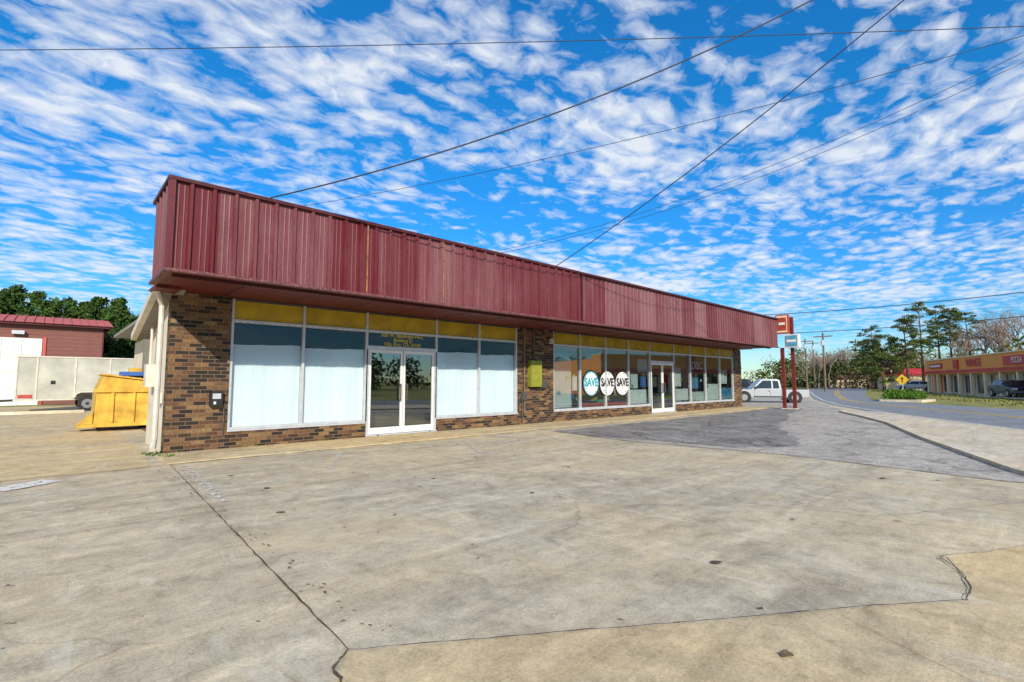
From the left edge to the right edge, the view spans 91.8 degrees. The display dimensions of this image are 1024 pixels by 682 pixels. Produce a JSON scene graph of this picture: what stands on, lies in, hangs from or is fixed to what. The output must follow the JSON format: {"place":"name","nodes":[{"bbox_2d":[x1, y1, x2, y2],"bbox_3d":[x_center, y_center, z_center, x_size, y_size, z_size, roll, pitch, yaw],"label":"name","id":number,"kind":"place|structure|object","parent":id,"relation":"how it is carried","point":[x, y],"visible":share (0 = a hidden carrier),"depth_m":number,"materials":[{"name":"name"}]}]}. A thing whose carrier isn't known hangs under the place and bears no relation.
{"place":"outdoors","nodes":[
{"label":"outdoors","id":0,"kind":"place"},
{"bbox_2d":[0,26,1023,50],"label":"power line","id":1,"kind":"object","parent":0,"point":[520,42],"visible":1,"depth_m":11.14,"materials":[{"name":"black metal"}]},
{"bbox_2d":[0,383,1023,410],"bbox_3d":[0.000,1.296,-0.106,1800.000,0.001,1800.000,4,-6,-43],"label":"ground","id":2,"kind":"structure","parent":0,"point":[876,395],"depth_m":31.29,"materials":[{"name":"green plant"}]},
{"bbox_2d":[0,294,15,314],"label":"cedar tree","id":3,"kind":"object","parent":2,"relation":"on","point":[5,306],"visible":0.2,"depth_m":33.97,"materials":[{"name":"green plant"}]},
{"bbox_2d":[0,284,38,314],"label":"cedar tree","id":4,"kind":"object","parent":2,"relation":"on","point":[15,293],"visible":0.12,"depth_m":36.67,"materials":[{"name":"green plant"}]},
{"bbox_2d":[17,290,70,317],"bbox_3d":[-33.195,0.266,34.785,4.834,7.770,5.876,-2,-5,18],"label":"cedar tree","id":5,"kind":"object","parent":2,"relation":"on","point":[49,308],"visible":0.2,"depth_m":34.92,"materials":[{"name":"green plant"}]},
{"bbox_2d":[0,313,112,405],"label":"storage shed","id":6,"kind":"structure","parent":2,"relation":"on","point":[26,335],"depth_m":28.46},
{"bbox_2d":[39,296,80,318],"bbox_3d":[-34.202,0.442,37.558,6.487,7.874,4.837,4,-6,-43],"label":"cedar tree","id":7,"kind":"object","parent":2,"relation":"on","point":[68,302],"visible":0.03,"depth_m":38.03,"materials":[{"name":"green plant"}]},
{"bbox_2d":[56,301,110,352],"bbox_3d":[-31.831,0.596,36.206,5.626,7.345,4.662,4,-6,-43],"label":"cedar tree","id":8,"kind":"object","parent":2,"relation":"on","point":[83,310],"visible":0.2,"depth_m":36.52,"materials":[{"name":"green plant"}]},
{"bbox_2d":[84,296,115,350],"bbox_3d":[-32.859,0.467,39.272,5.637,8.105,5.679,4,-6,-43],"label":"cedar tree","id":9,"kind":"object","parent":2,"relation":"on","point":[97,302],"visible":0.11,"depth_m":39.11,"materials":[{"name":"green plant"}]},
{"bbox_2d":[96,296,138,352],"bbox_3d":[-29.590,0.749,37.201,6.954,8.407,7.528,4,-6,-43],"label":"cedar tree","id":10,"kind":"object","parent":2,"relation":"on","point":[117,312],"visible":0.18,"depth_m":36.77,"materials":[{"name":"green plant"}]},
{"bbox_2d":[103,338,142,357],"bbox_3d":[-27.087,1.963,35.214,5.523,5.562,5.827,-3,-5,31],"label":"cedar tree","id":11,"kind":"object","parent":2,"relation":"on","point":[126,346],"visible":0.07,"depth_m":34.76,"materials":[{"name":"green plant"}]},
{"bbox_2d":[0,397,1023,681],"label":"parking lot","id":12,"kind":"structure","parent":2,"relation":"on","point":[644,539],"depth_m":3.90,"materials":[{"name":"concrete"}]},
{"bbox_2d":[0,480,58,491],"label":"parking line","id":13,"kind":"object","parent":12,"relation":"on","point":[28,484],"visible":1,"depth_m":6.23,"materials":[{"name":"beige paint"}]},
{"bbox_2d":[0,406,148,480],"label":"side yard slab","id":14,"kind":"structure","parent":12,"relation":"on","point":[42,445],"depth_m":9.79,"materials":[{"name":"concrete"}]},
{"bbox_2d":[0,409,83,414],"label":"yard kerb","id":15,"kind":"structure","parent":14,"relation":"on","point":[40,412],"depth_m":20.12,"materials":[{"name":"concrete"}]},
{"bbox_2d":[0,355,133,410],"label":"box trailer","id":16,"kind":"object","parent":14,"relation":"on","point":[43,378],"visible":0.79,"depth_m":21.90,"materials":[{"name":"metal"}]},
{"bbox_2d":[75,368,148,430],"bbox_3d":[-10.908,1.590,13.864,1.870,1.697,1.600,4,-6,-43],"label":"dumpster","id":17,"kind":"object","parent":14,"relation":"on","point":[121,399],"visible":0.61,"depth_m":13.27,"materials":[{"name":"metal"}]},
{"bbox_2d":[180,465,230,501],"bbox_3d":[-4.095,1.821,6.514,0.110,0.001,3.103,4,-6,-40],"label":"parking line","id":18,"kind":"object","parent":12,"relation":"on","point":[217,496],"visible":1,"depth_m":6.18,"materials":[{"name":"beige paint"}]},
{"bbox_2d":[170,464,347,648],"bbox_3d":[-3.064,1.705,5.068,0.025,0.001,7.040,4,-6,-40],"label":"expansion joint","id":19,"kind":"object","parent":12,"relation":"on","point":[295,594],"visible":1,"depth_m":3.20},
{"bbox_2d":[329,452,341,469],"bbox_3d":[-2.894,1.960,8.175,0.100,0.001,1.924,1,-5,-15],"label":"parking line","id":20,"kind":"object","parent":12,"relation":"on","point":[335,459],"visible":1,"depth_m":8.23,"materials":[{"name":"beige paint"}]},
{"bbox_2d":[227,441,616,495],"bbox_3d":[-0.419,1.968,8.261,7.966,0.001,0.070,4,-6,-43],"label":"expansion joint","id":21,"kind":"object","parent":12,"relation":"on","point":[403,470],"visible":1,"depth_m":6.86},
{"bbox_2d":[0,409,859,654],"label":"dead leaves","id":22,"kind":"object","parent":12,"relation":"on","point":[325,565],"visible":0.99,"depth_m":3.69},
{"bbox_2d":[134,304,728,450],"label":"side walls","id":23,"kind":"structure","parent":12,"relation":"on","point":[591,359],"depth_m":21.62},
{"bbox_2d":[131,285,164,451],"bbox_3d":[-7.053,0.484,9.653,0.320,3.063,3.250,4,-6,-43],"label":"gutter downspout","id":24,"kind":"object","parent":23,"relation":"attached to","point":[152,376],"visible":0.91,"depth_m":9.01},
{"bbox_2d":[138,339,700,430],"bbox_3d":[0.449,1.503,19.991,24.100,2.920,6.490,4,-6,-43],"label":"interior","id":25,"kind":"object","parent":23,"relation":"in","point":[146,348],"visible":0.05,"depth_m":19.76,"materials":[{"name":"white paint"}]},
{"bbox_2d":[114,290,746,349],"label":"roof deck","id":26,"kind":"structure","parent":23,"relation":"on","point":[150,322],"depth_m":10.28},
{"bbox_2d":[148,272,772,349],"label":"soffit","id":27,"kind":"structure","parent":26,"relation":"attached to","point":[172,283],"depth_m":10.93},
{"bbox_2d":[148,174,779,347],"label":"fascia trim","id":28,"kind":"structure","parent":27,"relation":"on","point":[166,269],"depth_m":9.16,"materials":[{"name":"metal"}]},
{"bbox_2d":[270,0,812,197],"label":"power line","id":29,"kind":"object","parent":28,"relation":"on","point":[544,116],"visible":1,"depth_m":8.53,"materials":[{"name":"black metal"}]},
{"bbox_2d":[556,0,903,265],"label":"power line","id":30,"kind":"object","parent":28,"relation":"on","point":[745,127],"visible":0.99,"depth_m":10.29,"materials":[{"name":"black metal"}]},
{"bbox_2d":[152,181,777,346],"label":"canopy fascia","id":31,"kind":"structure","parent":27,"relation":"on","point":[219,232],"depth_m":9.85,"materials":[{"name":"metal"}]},
{"bbox_2d":[161,293,741,452],"bbox_3d":[2.764,1.264,17.505,24.820,2.950,0.300,4,-6,-43],"label":"brick front","id":32,"kind":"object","parent":12,"relation":"on","point":[197,367],"visible":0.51,"depth_m":9.55,"materials":[{"name":"brick"}]},
{"bbox_2d":[209,328,554,433],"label":"electrical boxes","id":33,"kind":"object","parent":32,"relation":"attached to","point":[534,378],"visible":1,"depth_m":15.09,"materials":[{"name":"metal"}]},
{"bbox_2d":[227,298,734,436],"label":"storefront frames","id":34,"kind":"structure","parent":32,"relation":"attached to","point":[369,350],"depth_m":12.75,"materials":[{"name":"metal"}]},
{"bbox_2d":[230,344,512,426],"bbox_3d":[-2.749,1.061,12.345,7.640,1.709,0.020,4,-6,-43],"label":"window paper","id":35,"kind":"object","parent":34,"relation":"in","point":[265,385],"depth_m":11.04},
{"bbox_2d":[233,323,512,354],"bbox_3d":[-2.772,0.080,12.450,7.680,0.520,0.001,4,-6,-43],"label":"dark window film","id":36,"kind":"object","parent":34,"relation":"in","point":[252,334],"depth_m":11.37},
{"bbox_2d":[382,333,422,339],"bbox_3d":[-2.717,-0.107,12.377,1.190,0.119,0.004,4,-6,-43],"label":"lettering","id":37,"kind":"object","parent":36,"relation":"attached to","point":[398,335],"visible":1,"depth_m":12.34,"materials":[{"name":"gold metal"}]},
{"bbox_2d":[384,342,420,347],"bbox_3d":[-2.718,0.105,12.358,1.043,0.106,0.004,4,-6,-43],"label":"lettering","id":38,"kind":"object","parent":36,"relation":"attached to","point":[388,343],"visible":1,"depth_m":12.37,"materials":[{"name":"gold paint"}]},
{"bbox_2d":[234,301,731,357],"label":"transom panels","id":39,"kind":"object","parent":34,"relation":"attached to","point":[252,311],"visible":0.98,"depth_m":12.55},
{"bbox_2d":[370,353,672,427],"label":"glass doors","id":40,"kind":"structure","parent":34,"relation":"in","point":[385,390],"depth_m":12.39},
{"bbox_2d":[554,353,731,407],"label":"window posters","id":41,"kind":"object","parent":34,"relation":"in","point":[563,395],"depth_m":18.44},
{"bbox_2d":[585,378,597,386],"bbox_3d":[2.778,1.442,17.375,0.753,0.312,0.004,4,-6,-43],"label":"lettering","id":42,"kind":"object","parent":41,"relation":"attached to","point":[589,382],"visible":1,"depth_m":17.39},
{"bbox_2d":[601,378,613,386],"bbox_3d":[3.466,1.495,18.013,0.753,0.312,0.004,4,-6,-43],"label":"lettering","id":43,"kind":"object","parent":41,"relation":"attached to","point":[611,379],"visible":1,"depth_m":18.05},
{"bbox_2d":[617,378,627,385],"bbox_3d":[4.153,1.547,18.652,0.753,0.312,0.004,4,-6,-43],"label":"lettering","id":44,"kind":"object","parent":41,"relation":"attached to","point":[620,382],"visible":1,"depth_m":18.64},
{"bbox_2d":[691,361,702,369],"bbox_3d":[8.504,1.132,22.811,1.042,0.370,0.004,4,-6,-43],"label":"lettering","id":45,"kind":"object","parent":41,"relation":"attached to","point":[697,365],"visible":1,"depth_m":22.82,"materials":[{"name":"teal paint"}]},
{"bbox_2d":[176,409,751,463],"bbox_3d":[3.971,2.640,16.436,25.554,0.001,0.039,4,-6,-43],"label":"walkway joint","id":46,"kind":"object","parent":12,"relation":"on","point":[399,442],"visible":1,"depth_m":10.20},
{"bbox_2d":[156,406,774,464],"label":"shop walkway","id":47,"kind":"structure","parent":12,"relation":"on","point":[220,454],"depth_m":10.96,"materials":[{"name":"concrete"}]},
{"bbox_2d":[140,406,735,456],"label":"weeds","id":48,"kind":"object","parent":47,"relation":"on","point":[157,454],"visible":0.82,"depth_m":8.87,"materials":[{"name":"green plant"}]},
{"bbox_2d":[335,546,1023,681],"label":"driveway slab","id":49,"kind":"structure","parent":12,"relation":"on","point":[977,635],"depth_m":2.40,"materials":[{"name":"concrete"}]},
{"bbox_2d":[332,650,347,681],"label":"pavement crack","id":50,"kind":"object","parent":49,"relation":"on","point":[335,673],"visible":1,"depth_m":2.21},
{"bbox_2d":[348,599,965,649],"bbox_3d":[0.947,1.508,2.675,3.525,0.001,0.035,1,-5,-9],"label":"pavement crack","id":51,"kind":"object","parent":49,"relation":"on","point":[653,623],"visible":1,"depth_m":2.62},
{"bbox_2d":[779,649,793,656],"bbox_3d":[1.297,1.482,2.358,0.069,0.001,0.065,1,-5,-9],"label":"oil stain","id":52,"kind":"object","parent":49,"relation":"on","point":[785,653],"visible":1,"depth_m":2.35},
{"bbox_2d":[742,379,810,402],"bbox_3d":[16.176,3.186,31.528,4.561,1.541,1.764,-1,-5,15],"label":"pickup truck","id":53,"kind":"object","parent":12,"relation":"on","point":[764,388],"visible":0.64,"depth_m":30.84,"materials":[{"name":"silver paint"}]},
{"bbox_2d":[554,398,1023,482],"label":"worn asphalt area","id":54,"kind":"object","parent":12,"relation":"on","point":[826,434],"visible":0.5,"depth_m":10.10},
{"bbox_2d":[556,406,801,446],"bbox_3d":[9.667,2.744,17.662,19.484,0.001,5.788,4,-6,-43],"label":"asphalt patch","id":55,"kind":"object","parent":54,"relation":"on","point":[754,430],"visible":0.94,"depth_m":13.17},
{"bbox_2d":[775,314,800,408],"bbox_3d":[13.274,0.987,23.726,0.520,4.520,0.960,4,-6,-43],"label":"pole sign","id":56,"kind":"object","parent":55,"relation":"on","point":[792,340],"visible":0.96,"depth_m":23.72,"materials":[{"name":"metal"}]},
{"bbox_2d":[571,433,1017,481],"bbox_3d":[3.959,2.071,9.519,0.398,0.001,9.235,4,-6,-41],"label":"expansion joint","id":57,"kind":"object","parent":54,"relation":"on","point":[829,459],"visible":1,"depth_m":7.92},
{"bbox_2d":[644,502,1017,515],"bbox_3d":[3.984,1.712,5.153,5.268,0.001,0.658,0,-5,-6],"label":"pavement crack","id":58,"kind":"object","parent":12,"relation":"on","point":[824,510],"visible":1,"depth_m":5.13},
{"bbox_2d":[940,555,971,599],"bbox_3d":[2.969,1.560,3.301,0.081,0.001,0.931,-3,-6,32],"label":"pavement crack","id":59,"kind":"object","parent":12,"relation":"on","point":[941,557],"visible":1,"depth_m":3.23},
{"bbox_2d":[742,379,751,388],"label":"parked car","id":60,"kind":"object","parent":2,"relation":"on","point":[746,383],"visible":0.16,"depth_m":67.55,"materials":[{"name":"paint"}]},
{"bbox_2d":[789,350,822,388],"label":"bare tree","id":61,"kind":"object","parent":2,"relation":"on","point":[811,362],"visible":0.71,"depth_m":94.52,"materials":[{"name":"grey plant"}]},
{"bbox_2d":[801,338,811,389],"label":"utility pole","id":62,"kind":"object","parent":2,"relation":"on","point":[804,344],"visible":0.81,"depth_m":82.34,"materials":[{"name":"brown wood"}]},
{"bbox_2d":[830,372,870,387],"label":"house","id":63,"kind":"structure","parent":2,"relation":"on","point":[834,385],"depth_m":110.17,"materials":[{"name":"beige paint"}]},
{"bbox_2d":[849,339,880,388],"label":"pine tree","id":64,"kind":"object","parent":2,"relation":"on","point":[861,350],"visible":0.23,"depth_m":96.53,"materials":[{"name":"green plant"}]},
{"bbox_2d":[849,325,890,388],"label":"pine tree","id":65,"kind":"object","parent":2,"relation":"on","point":[880,336],"visible":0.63,"depth_m":92.45,"materials":[{"name":"green plant"}]},
{"bbox_2d":[852,338,888,388],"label":"pine tree","id":66,"kind":"object","parent":2,"relation":"on","point":[874,341],"visible":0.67,"depth_m":85.87,"materials":[{"name":"green plant"}]},
{"bbox_2d":[741,336,1023,387],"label":"distant trees","id":67,"kind":"object","parent":2,"relation":"on","point":[835,367],"visible":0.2,"depth_m":114.93,"materials":[{"name":"plant"}]},
{"bbox_2d":[863,351,904,390],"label":"pine tree","id":68,"kind":"object","parent":2,"relation":"on","point":[883,355],"visible":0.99,"depth_m":71.18,"materials":[{"name":"green plant"}]},
{"bbox_2d":[881,336,915,373],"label":"pine tree","id":69,"kind":"object","parent":2,"relation":"on","point":[902,354],"visible":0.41,"depth_m":86.22,"materials":[{"name":"green plant"}]},
{"bbox_2d":[875,368,926,388],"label":"house","id":70,"kind":"structure","parent":2,"relation":"on","point":[915,374],"depth_m":85.89,"materials":[{"name":"beige paint"}]},
{"bbox_2d":[896,375,908,389],"bbox_3d":[27.489,3.257,34.919,0.095,1.830,0.760,4,-6,-43],"label":"warning sign","id":71,"kind":"object","parent":2,"relation":"on","point":[901,379],"visible":0.88,"depth_m":34.93,"materials":[{"name":"metal"}]},
{"bbox_2d":[878,388,935,402],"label":"hedge island","id":72,"kind":"structure","parent":2,"relation":"on","point":[903,395],"depth_m":32.66,"materials":[{"name":"plant"}]},
{"bbox_2d":[839,410,1023,474],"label":"kerb","id":73,"kind":"structure","parent":2,"relation":"on","point":[1011,466],"depth_m":9.44,"materials":[{"name":"concrete"}]},
{"bbox_2d":[921,305,961,358],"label":"pine tree","id":74,"kind":"object","parent":2,"relation":"on","point":[931,331],"visible":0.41,"depth_m":78.53,"materials":[{"name":"green plant"}]},
{"bbox_2d":[868,390,1023,406],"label":"verge grass","id":75,"kind":"structure","parent":2,"relation":"on","point":[1015,402],"depth_m":36.06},
{"bbox_2d":[927,307,969,357],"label":"pine tree","id":76,"kind":"object","parent":2,"relation":"on","point":[953,313],"visible":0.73,"depth_m":74.75,"materials":[{"name":"green plant"}]},
{"bbox_2d":[942,329,977,356],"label":"bare tree","id":77,"kind":"object","parent":2,"relation":"on","point":[962,340],"visible":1,"depth_m":65.81,"materials":[{"name":"grey plant"}]},
{"bbox_2d":[940,311,994,354],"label":"pine tree","id":78,"kind":"object","parent":2,"relation":"on","point":[961,328],"visible":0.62,"depth_m":72.89,"materials":[{"name":"green plant"}]},
{"bbox_2d":[953,330,982,355],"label":"bare tree","id":79,"kind":"object","parent":2,"relation":"on","point":[972,352],"visible":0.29,"depth_m":80.43,"materials":[{"name":"grey plant"}]},
{"bbox_2d":[914,389,1023,398],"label":"strip mall lot","id":80,"kind":"structure","parent":2,"relation":"on","point":[984,395],"depth_m":47.14,"materials":[{"name":"asphalt"}]},
{"bbox_2d":[884,316,927,382],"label":"pine tree","id":81,"kind":"object","parent":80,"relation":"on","point":[902,320],"visible":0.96,"depth_m":74.25,"materials":[{"name":"green plant"}]},
{"bbox_2d":[894,381,927,390],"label":"parked car","id":82,"kind":"object","parent":80,"relation":"on","point":[916,385],"visible":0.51,"depth_m":68.19,"materials":[{"name":"white paint"}]},
{"bbox_2d":[893,301,945,389],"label":"pine tree","id":83,"kind":"object","parent":80,"relation":"on","point":[918,308],"visible":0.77,"depth_m":75.34,"materials":[{"name":"green plant"}]},
{"bbox_2d":[987,380,1023,396],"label":"parked car","id":84,"kind":"object","parent":80,"relation":"on","point":[1008,388],"visible":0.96,"depth_m":42.08,"materials":[{"name":"paint"}]},
{"bbox_2d":[924,349,1023,396],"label":"strip mall","id":85,"kind":"structure","parent":2,"relation":"on","point":[976,374],"depth_m":51.96,"materials":[{"name":"orange paint"}]},
{"bbox_2d":[944,312,1018,353],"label":"bare tree","id":86,"kind":"object","parent":2,"relation":"on","point":[980,344],"visible":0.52,"depth_m":69.29,"materials":[{"name":"brown plant"}]},
{"bbox_2d":[959,304,1023,350],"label":"bare tree","id":87,"kind":"object","parent":2,"relation":"on","point":[1001,326],"visible":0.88,"depth_m":66.69,"materials":[{"name":"brown plant"}]},
{"bbox_2d":[969,324,1018,353],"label":"bare tree","id":88,"kind":"object","parent":2,"relation":"on","point":[990,342],"visible":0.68,"depth_m":67.00,"materials":[{"name":"brown plant"}]},
{"bbox_2d":[974,315,1023,352],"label":"bare tree","id":89,"kind":"object","parent":2,"relation":"on","point":[990,347],"visible":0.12,"depth_m":74.14,"materials":[{"name":"grey plant"}]},
{"bbox_2d":[984,308,1023,350],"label":"bare tree","id":90,"kind":"object","parent":2,"relation":"on","point":[1013,325],"visible":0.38,"depth_m":69.57,"materials":[{"name":"grey plant"}]},
{"bbox_2d":[992,317,1023,341],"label":"bare tree","id":91,"kind":"object","parent":2,"relation":"on","point":[1002,332],"visible":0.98,"depth_m":60.01,"materials":[{"name":"grey plant"}]},
{"bbox_2d":[0,0,1023,381],"label":"sky","id":92,"kind":"structure","parent":0,"point":[927,205],"materials":[{"name":"blue"}]},
{"bbox_2d":[304,35,1023,205],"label":"power line","id":93,"kind":"object","parent":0,"point":[697,122],"visible":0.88,"depth_m":11.67,"materials":[{"name":"black metal"}]},
{"bbox_2d":[498,52,1023,250],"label":"power line","id":94,"kind":"object","parent":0,"point":[786,159],"visible":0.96,"depth_m":12.00,"materials":[{"name":"black metal"}]},
{"bbox_2d":[501,62,1023,252],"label":"power line","id":95,"kind":"object","parent":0,"point":[784,167],"visible":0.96,"depth_m":12.05,"materials":[{"name":"black metal"}]},
{"bbox_2d":[767,292,1023,314],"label":"power line","id":96,"kind":"object","parent":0,"point":[899,305],"visible":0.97,"depth_m":39.21,"materials":[{"name":"black metal"}]},
{"bbox_2d":[798,316,1023,332],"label":"power line","id":97,"kind":"object","parent":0,"point":[914,325],"visible":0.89,"depth_m":38.94,"materials":[{"name":"black metal"}]},
{"bbox_2d":[809,387,1023,429],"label":"road","id":98,"kind":"structure","parent":0,"point":[860,396],"depth_m":23.28,"materials":[{"name":"asphalt"}]},
{"bbox_2d":[796,350,827,387],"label":"bare tree","id":99,"kind":"object","parent":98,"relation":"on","point":[811,365],"visible":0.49,"depth_m":104.15,"materials":[{"name":"grey plant"}]},
{"bbox_2d":[807,341,818,387],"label":"utility pole","id":100,"kind":"object","parent":98,"relation":"on","point":[812,346],"visible":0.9,"depth_m":99.26,"materials":[{"name":"brown wood"}]},
{"bbox_2d":[809,351,833,388],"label":"bare tree","id":101,"kind":"object","parent":98,"relation":"on","point":[821,366],"visible":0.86,"depth_m":87.92,"materials":[{"name":"grey plant"}]},
{"bbox_2d":[813,333,831,391],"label":"utility pole","id":102,"kind":"object","parent":98,"relation":"on","point":[824,366],"visible":1,"depth_m":65.65,"materials":[{"name":"brown wood"}]},
{"bbox_2d":[826,350,837,387],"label":"bare tree","id":103,"kind":"object","parent":98,"relation":"on","point":[829,355],"visible":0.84,"depth_m":97.26,"materials":[{"name":"grey plant"}]},
{"bbox_2d":[827,348,849,387],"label":"bare tree","id":104,"kind":"object","parent":98,"relation":"on","point":[839,358],"visible":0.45,"depth_m":108.80,"materials":[{"name":"grey plant"}]},
{"bbox_2d":[834,347,860,387],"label":"bare tree","id":105,"kind":"object","parent":98,"relation":"on","point":[843,357],"visible":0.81,"depth_m":105.55,"materials":[{"name":"grey plant"}]},
{"bbox_2d":[849,339,861,387],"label":"utility pole","id":106,"kind":"object","parent":98,"relation":"on","point":[856,362],"visible":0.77,"depth_m":100.70,"materials":[{"name":"brown wood"}]},
{"bbox_2d":[811,392,1021,429],"bbox_3d":[21.743,3.768,30.105,4.468,0.001,78.776,-2,-5,23],"label":"road edge line","id":107,"kind":"object","parent":98,"relation":"on","point":[909,415],"visible":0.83,"depth_m":19.05,"materials":[{"name":"beige paint"}]},
{"bbox_2d":[837,388,1017,416],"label":"road centre line","id":108,"kind":"object","parent":98,"relation":"on","point":[905,406],"visible":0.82,"depth_m":26.55,"materials":[{"name":"yellow paint"}]},
{"bbox_2d":[835,388,1022,417],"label":"road centre line","id":109,"kind":"object","parent":98,"relation":"on","point":[919,408],"visible":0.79,"depth_m":24.99,"materials":[{"name":"yellow paint"}]},
{"bbox_2d":[850,411,1023,464],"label":"sidewalk","id":110,"kind":"structure","parent":0,"point":[1005,443],"depth_m":11.86,"materials":[{"name":"concrete"}]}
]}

